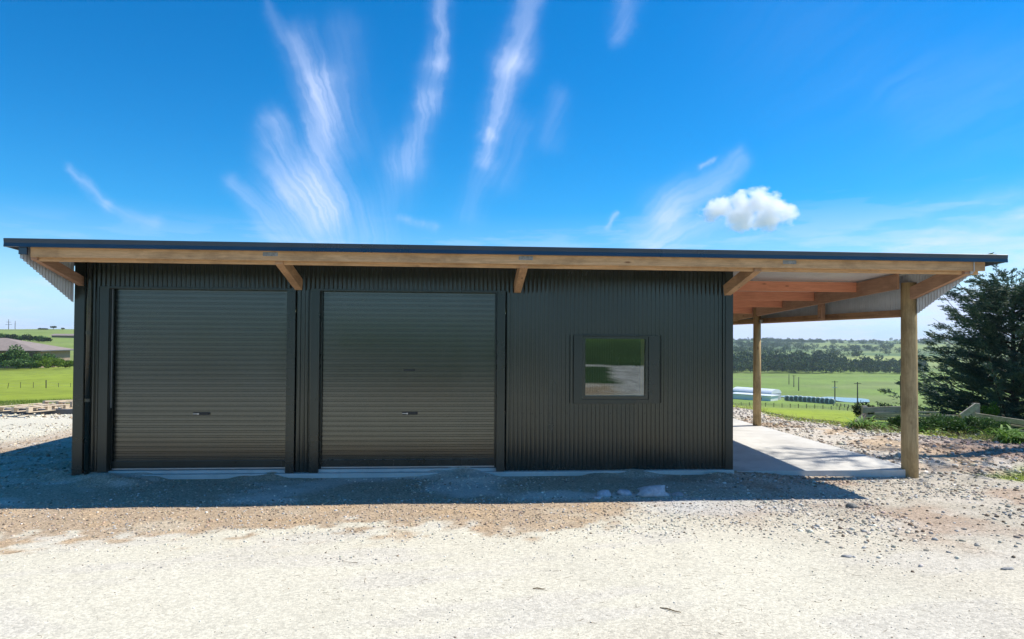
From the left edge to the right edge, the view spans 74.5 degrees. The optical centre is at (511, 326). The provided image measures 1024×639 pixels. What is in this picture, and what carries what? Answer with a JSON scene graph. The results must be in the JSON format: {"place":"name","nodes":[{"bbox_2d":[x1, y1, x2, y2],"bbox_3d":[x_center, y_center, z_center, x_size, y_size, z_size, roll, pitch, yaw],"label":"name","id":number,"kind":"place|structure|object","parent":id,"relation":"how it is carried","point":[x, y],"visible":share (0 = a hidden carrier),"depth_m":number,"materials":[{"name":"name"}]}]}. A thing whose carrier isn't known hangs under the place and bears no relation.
{"place":"outdoors","nodes":[
{"label":"outdoors","id":0,"kind":"place"},
{"bbox_2d":[0,402,1023,638],"bbox_3d":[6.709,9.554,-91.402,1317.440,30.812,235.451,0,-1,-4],"label":"gravel yard","id":1,"kind":"structure","parent":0,"point":[63,607],"depth_m":7.22,"materials":[{"name":"beige gravel"}]},
{"bbox_2d":[0,409,72,413],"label":"steel beam","id":2,"kind":"structure","parent":1,"relation":"on","point":[63,411],"depth_m":20.24,"materials":[{"name":"grey metal"}]},
{"bbox_2d":[0,403,69,412],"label":"pallet","id":3,"kind":"object","parent":2,"relation":"on","point":[30,408],"visible":1,"depth_m":19.99,"materials":[{"name":"beige wood"}]},
{"bbox_2d":[42,400,72,406],"bbox_3d":[-14.018,2.461,21.655,1.150,0.154,1.350,0,-4,14],"label":"pallet","id":4,"kind":"object","parent":1,"relation":"on","point":[61,402],"visible":0.31,"depth_m":21.14,"materials":[{"name":"beige wood"}]},
{"bbox_2d":[3,238,1007,478],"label":"farm shed","id":5,"kind":"structure","parent":1,"relation":"on","point":[207,360],"depth_m":11.64,"materials":[{"name":"black metal"}]},
{"bbox_2d":[110,288,286,470],"bbox_3d":[-5.276,0.878,11.431,2.890,3.092,0.069,0,-1,-4],"label":"roller door","id":6,"kind":"structure","parent":5,"relation":"in","point":[199,378],"depth_m":11.44,"materials":[{"name":"metal"}]},
{"bbox_2d":[319,291,496,468],"bbox_3d":[-1.782,0.905,11.691,3.016,3.092,0.069,0,-1,-4],"label":"roller door","id":7,"kind":"structure","parent":5,"relation":"in","point":[408,379],"depth_m":11.70,"materials":[{"name":"metal"}]},
{"bbox_2d":[573,335,659,403],"bbox_3d":[1.825,0.756,11.983,1.525,1.199,0.350,0,-1,-4],"label":"window","id":8,"kind":"structure","parent":5,"relation":"in","point":[650,344],"depth_m":11.84,"materials":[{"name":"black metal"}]},
{"bbox_2d":[596,490,610,496],"bbox_3d":[1.396,2.525,10.240,0.244,0.096,0.216,0,-1,-4],"label":"rock","id":9,"kind":"object","parent":1,"relation":"on","point":[605,493],"visible":0.95,"depth_m":10.18,"materials":[{"name":"grey stone"}]},
{"bbox_2d":[617,489,631,495],"bbox_3d":[1.718,2.530,10.276,0.233,0.088,0.172,0,-1,4],"label":"rock","id":10,"kind":"object","parent":1,"relation":"on","point":[623,492],"visible":1,"depth_m":10.22,"materials":[{"name":"grey stone"}]},
{"bbox_2d":[636,485,670,496],"bbox_3d":[2.136,2.497,10.275,0.532,0.156,0.362,0,-1,-4],"label":"rock","id":11,"kind":"object","parent":1,"relation":"on","point":[653,491],"visible":1,"depth_m":10.18,"materials":[{"name":"grey stone"}]},
{"bbox_2d":[671,492,683,496],"bbox_3d":[2.506,2.537,10.197,0.189,0.069,0.109,0,-1,-4],"label":"rock","id":12,"kind":"object","parent":1,"relation":"on","point":[677,494],"visible":1,"depth_m":10.17,"materials":[{"name":"grey stone"}]},
{"bbox_2d":[733,418,905,476],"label":"carport slab","id":13,"kind":"structure","parent":1,"relation":"on","point":[759,449],"depth_m":13.48,"materials":[{"name":"concrete"}]},
{"bbox_2d":[846,503,857,507],"bbox_3d":[4.842,2.548,9.593,0.168,0.067,0.120,0,-1,25],"label":"rock","id":14,"kind":"object","parent":1,"relation":"on","point":[851,505],"visible":1,"depth_m":9.56,"materials":[{"name":"grey stone"}]},
{"bbox_2d":[1000,567,1013,569],"bbox_3d":[5.210,2.542,7.088,0.147,0.029,0.057,0,-1,-4],"label":"rock","id":15,"kind":"object","parent":1,"relation":"on","point":[1007,568],"visible":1,"depth_m":7.07,"materials":[{"name":"grey stone"}]},
{"bbox_2d":[0,329,1023,480],"bbox_3d":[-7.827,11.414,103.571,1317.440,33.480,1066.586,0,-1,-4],"label":"pasture","id":16,"kind":"structure","parent":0,"point":[818,384],"depth_m":291.92,"materials":[{"name":"green plant"}]},
{"bbox_2d":[7,334,17,338],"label":"hedgerow bush","id":17,"kind":"object","parent":16,"relation":"on","point":[11,336],"visible":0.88,"depth_m":271.06,"materials":[{"name":"green plant"}]},
{"bbox_2d":[2,359,23,368],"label":"hedge bush","id":18,"kind":"object","parent":16,"relation":"on","point":[14,363],"visible":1,"depth_m":132.43,"materials":[{"name":"green plant"}]},
{"bbox_2d":[0,344,29,367],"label":"round tree","id":19,"kind":"object","parent":16,"relation":"on","point":[15,353],"visible":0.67,"depth_m":136.53,"materials":[{"name":"green plant"}]},
{"bbox_2d":[22,334,32,340],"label":"hedgerow bush","id":20,"kind":"object","parent":16,"relation":"on","point":[24,337],"visible":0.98,"depth_m":270.79,"materials":[{"name":"green plant"}]},
{"bbox_2d":[19,358,38,368],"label":"hedge bush","id":21,"kind":"object","parent":16,"relation":"on","point":[28,362],"visible":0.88,"depth_m":133.18,"materials":[{"name":"green plant"}]},
{"bbox_2d":[0,380,70,387],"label":"wire fence","id":22,"kind":"object","parent":16,"relation":"on","point":[37,385],"visible":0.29,"depth_m":73.59,"materials":[{"name":"grey metal"}]},
{"bbox_2d":[0,397,72,404],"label":"pasture edge grass","id":23,"kind":"structure","parent":16,"relation":"on","point":[18,401],"depth_m":25.36,"materials":[{"name":"green plant"}]},
{"bbox_2d":[0,338,73,367],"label":"farmhouse","id":24,"kind":"object","parent":16,"relation":"on","point":[33,348],"visible":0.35,"depth_m":148.23,"materials":[{"name":"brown metal"}]},
{"bbox_2d":[29,352,44,366],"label":"bush","id":25,"kind":"object","parent":16,"relation":"on","point":[35,356],"visible":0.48,"depth_m":140.18,"materials":[{"name":"green plant"}]},
{"bbox_2d":[32,335,46,341],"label":"hedgerow bush","id":26,"kind":"object","parent":16,"relation":"on","point":[41,337],"visible":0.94,"depth_m":271.21,"materials":[{"name":"green plant"}]},
{"bbox_2d":[33,356,53,367],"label":"hedge bush","id":27,"kind":"object","parent":16,"relation":"on","point":[45,363],"visible":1,"depth_m":133.28,"materials":[{"name":"green plant"}]},
{"bbox_2d":[36,337,52,341],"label":"hedgerow bush","id":28,"kind":"object","parent":16,"relation":"on","point":[45,339],"visible":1,"depth_m":271.12,"materials":[{"name":"green plant"}]},
{"bbox_2d":[39,352,57,359],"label":"bush","id":29,"kind":"object","parent":16,"relation":"on","point":[49,355],"visible":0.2,"depth_m":141.20,"materials":[{"name":"green plant"}]},
{"bbox_2d":[49,357,64,367],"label":"hedge bush","id":30,"kind":"object","parent":16,"relation":"on","point":[59,361],"visible":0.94,"depth_m":135.37,"materials":[{"name":"green plant"}]},
{"bbox_2d":[52,334,73,337],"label":"long barn","id":31,"kind":"structure","parent":16,"relation":"on","point":[64,335],"depth_m":335.32,"materials":[{"name":"white metal"}]},
{"bbox_2d":[57,360,72,367],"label":"hedge bush","id":32,"kind":"object","parent":16,"relation":"on","point":[68,363],"visible":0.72,"depth_m":139.57,"materials":[{"name":"green plant"}]},
{"bbox_2d":[733,392,778,400],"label":"white shed","id":33,"kind":"structure","parent":16,"relation":"on","point":[749,396],"depth_m":266.18,"materials":[{"name":"metal"}]},
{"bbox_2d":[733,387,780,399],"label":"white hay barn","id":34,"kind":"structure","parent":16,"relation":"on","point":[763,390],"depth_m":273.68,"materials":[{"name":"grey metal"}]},
{"bbox_2d":[738,402,851,410],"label":"valley fence","id":35,"kind":"object","parent":16,"relation":"on","point":[802,406],"visible":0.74,"depth_m":196.01,"materials":[{"name":"grey metal"}]},
{"bbox_2d":[733,349,927,373],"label":"woodland","id":36,"kind":"object","parent":16,"relation":"on","point":[791,361],"visible":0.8,"depth_m":550.08,"materials":[{"name":"green plant"}]},
{"bbox_2d":[828,398,834,403],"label":"hay bale","id":37,"kind":"object","parent":16,"relation":"on","point":[831,400],"visible":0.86,"depth_m":245.76},
{"bbox_2d":[820,397,869,402],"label":"wrapped silage bales","id":38,"kind":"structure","parent":16,"relation":"on","point":[850,400],"depth_m":290.71,"materials":[{"name":"white plastic"}]},
{"bbox_2d":[836,414,884,429],"bbox_3d":[9.772,2.738,18.852,1.419,0.461,1.269,0,-1,-4],"label":"strap leaf plant","id":39,"kind":"object","parent":16,"relation":"on","point":[860,423],"visible":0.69,"depth_m":18.77,"materials":[{"name":"green plant"}]},
{"bbox_2d":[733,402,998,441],"bbox_3d":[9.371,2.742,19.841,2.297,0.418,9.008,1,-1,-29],"label":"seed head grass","id":40,"kind":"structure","parent":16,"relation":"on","point":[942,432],"depth_m":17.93,"materials":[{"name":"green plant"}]},
{"bbox_2d":[851,401,890,421],"bbox_3d":[12.017,2.920,22.456,1.455,0.956,0.773,0,-1,-4],"label":"shrub","id":41,"kind":"object","parent":16,"relation":"on","point":[857,409],"visible":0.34,"depth_m":22.38,"materials":[{"name":"green plant"}]},
{"bbox_2d":[746,408,1007,442],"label":"bank grass","id":42,"kind":"structure","parent":16,"relation":"on","point":[831,422],"depth_m":20.57,"materials":[{"name":"green plant"}]},
{"bbox_2d":[863,420,897,430],"bbox_3d":[10.171,2.794,18.687,1.064,0.322,0.923,0,-1,-4],"label":"strap leaf plant","id":43,"kind":"object","parent":16,"relation":"on","point":[882,426],"visible":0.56,"depth_m":18.55,"materials":[{"name":"green plant"}]},
{"bbox_2d":[887,415,900,430],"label":"shrub","id":44,"kind":"object","parent":16,"relation":"on","point":[892,421],"visible":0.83,"depth_m":18.73,"materials":[{"name":"green plant"}]},
{"bbox_2d":[900,375,900,405],"bbox_3d":[12.330,2.527,21.338,0.065,1.945,0.065,1,-1,-27],"label":"wire post","id":45,"kind":"object","parent":16,"relation":"on","point":[900,390],"visible":0.15,"depth_m":21.34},
{"bbox_2d":[897,423,950,434],"bbox_3d":[11.039,2.828,18.219,1.346,0.395,1.286,0,-1,-4],"label":"strap leaf plant","id":46,"kind":"object","parent":16,"relation":"on","point":[924,430],"visible":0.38,"depth_m":18.09,"materials":[{"name":"green plant"}]},
{"bbox_2d":[918,413,963,433],"bbox_3d":[11.617,2.719,18.614,1.447,0.698,1.134,0,-1,-4],"label":"shrub","id":47,"kind":"object","parent":16,"relation":"on","point":[935,420],"visible":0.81,"depth_m":18.29,"materials":[{"name":"green plant"}]},
{"bbox_2d":[861,403,1023,434],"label":"rail fence","id":48,"kind":"object","parent":16,"relation":"on","point":[894,411],"visible":0.29,"depth_m":19.94,"materials":[{"name":"grey wood"}]},
{"bbox_2d":[959,403,978,418],"bbox_3d":[13.791,2.562,20.337,0.700,0.497,0.050,1,-1,-14],"label":"fence board","id":49,"kind":"object","parent":48,"relation":"attached to","point":[971,409],"visible":0.86,"depth_m":20.31,"materials":[{"name":"grey wood"}]},
{"bbox_2d":[876,252,1023,432],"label":"cypress tree","id":50,"kind":"object","parent":16,"relation":"on","point":[979,370],"visible":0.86,"depth_m":24.36,"materials":[{"name":"green plant"}]},
{"bbox_2d":[937,415,988,435],"bbox_3d":[12.367,2.768,18.616,1.698,0.700,1.026,0,-1,-4],"label":"shrub","id":51,"kind":"object","parent":16,"relation":"on","point":[967,421],"visible":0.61,"depth_m":18.32,"materials":[{"name":"green plant"}]},
{"bbox_2d":[980,402,999,415],"bbox_3d":[15.735,3.049,22.215,0.698,1.179,0.791,0,-1,18],"label":"shrub","id":52,"kind":"object","parent":16,"relation":"on","point":[991,410],"visible":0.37,"depth_m":22.12,"materials":[{"name":"green plant"}]},
{"bbox_2d":[964,417,1019,434],"bbox_3d":[12.810,2.747,17.935,1.337,0.658,0.986,0,-1,-4],"label":"shrub","id":53,"kind":"object","parent":16,"relation":"on","point":[995,425],"visible":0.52,"depth_m":17.98,"materials":[{"name":"green plant"}]},
{"bbox_2d":[966,424,1023,441],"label":"strap leaf plant","id":54,"kind":"object","parent":16,"relation":"on","point":[1010,432],"visible":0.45,"depth_m":16.92,"materials":[{"name":"green plant"}]},
{"bbox_2d":[980,284,1023,433],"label":"cypress tree","id":55,"kind":"object","parent":16,"relation":"on","point":[1005,374],"visible":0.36,"depth_m":23.48,"materials":[{"name":"green plant"}]},
{"bbox_2d":[988,467,1023,480],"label":"grass patch","id":56,"kind":"object","parent":16,"relation":"on","point":[1012,476],"visible":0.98,"depth_m":12.40,"materials":[{"name":"green plant"}]},
{"bbox_2d":[989,429,1023,444],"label":"strap leaf plant","id":57,"kind":"object","parent":16,"relation":"on","point":[1012,438],"visible":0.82,"depth_m":16.27,"materials":[{"name":"green plant"}]},
{"bbox_2d":[0,0,1023,340],"label":"sky","id":58,"kind":"structure","parent":0,"point":[884,126],"materials":[{"name":"blue"}]},
{"bbox_2d":[733,339,1023,372],"bbox_3d":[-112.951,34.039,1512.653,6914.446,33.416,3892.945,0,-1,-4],"label":"hills","id":59,"kind":"structure","parent":0,"point":[871,355],"depth_m":1097.38,"materials":[{"name":"green plant"}]},
{"bbox_2d":[733,336,966,361],"bbox_3d":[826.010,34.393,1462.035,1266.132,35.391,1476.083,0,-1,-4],"label":"hillside trees","id":60,"kind":"object","parent":59,"relation":"on","point":[786,343],"visible":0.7,"depth_m":1191.48,"materials":[{"name":"green plant"}]}
]}

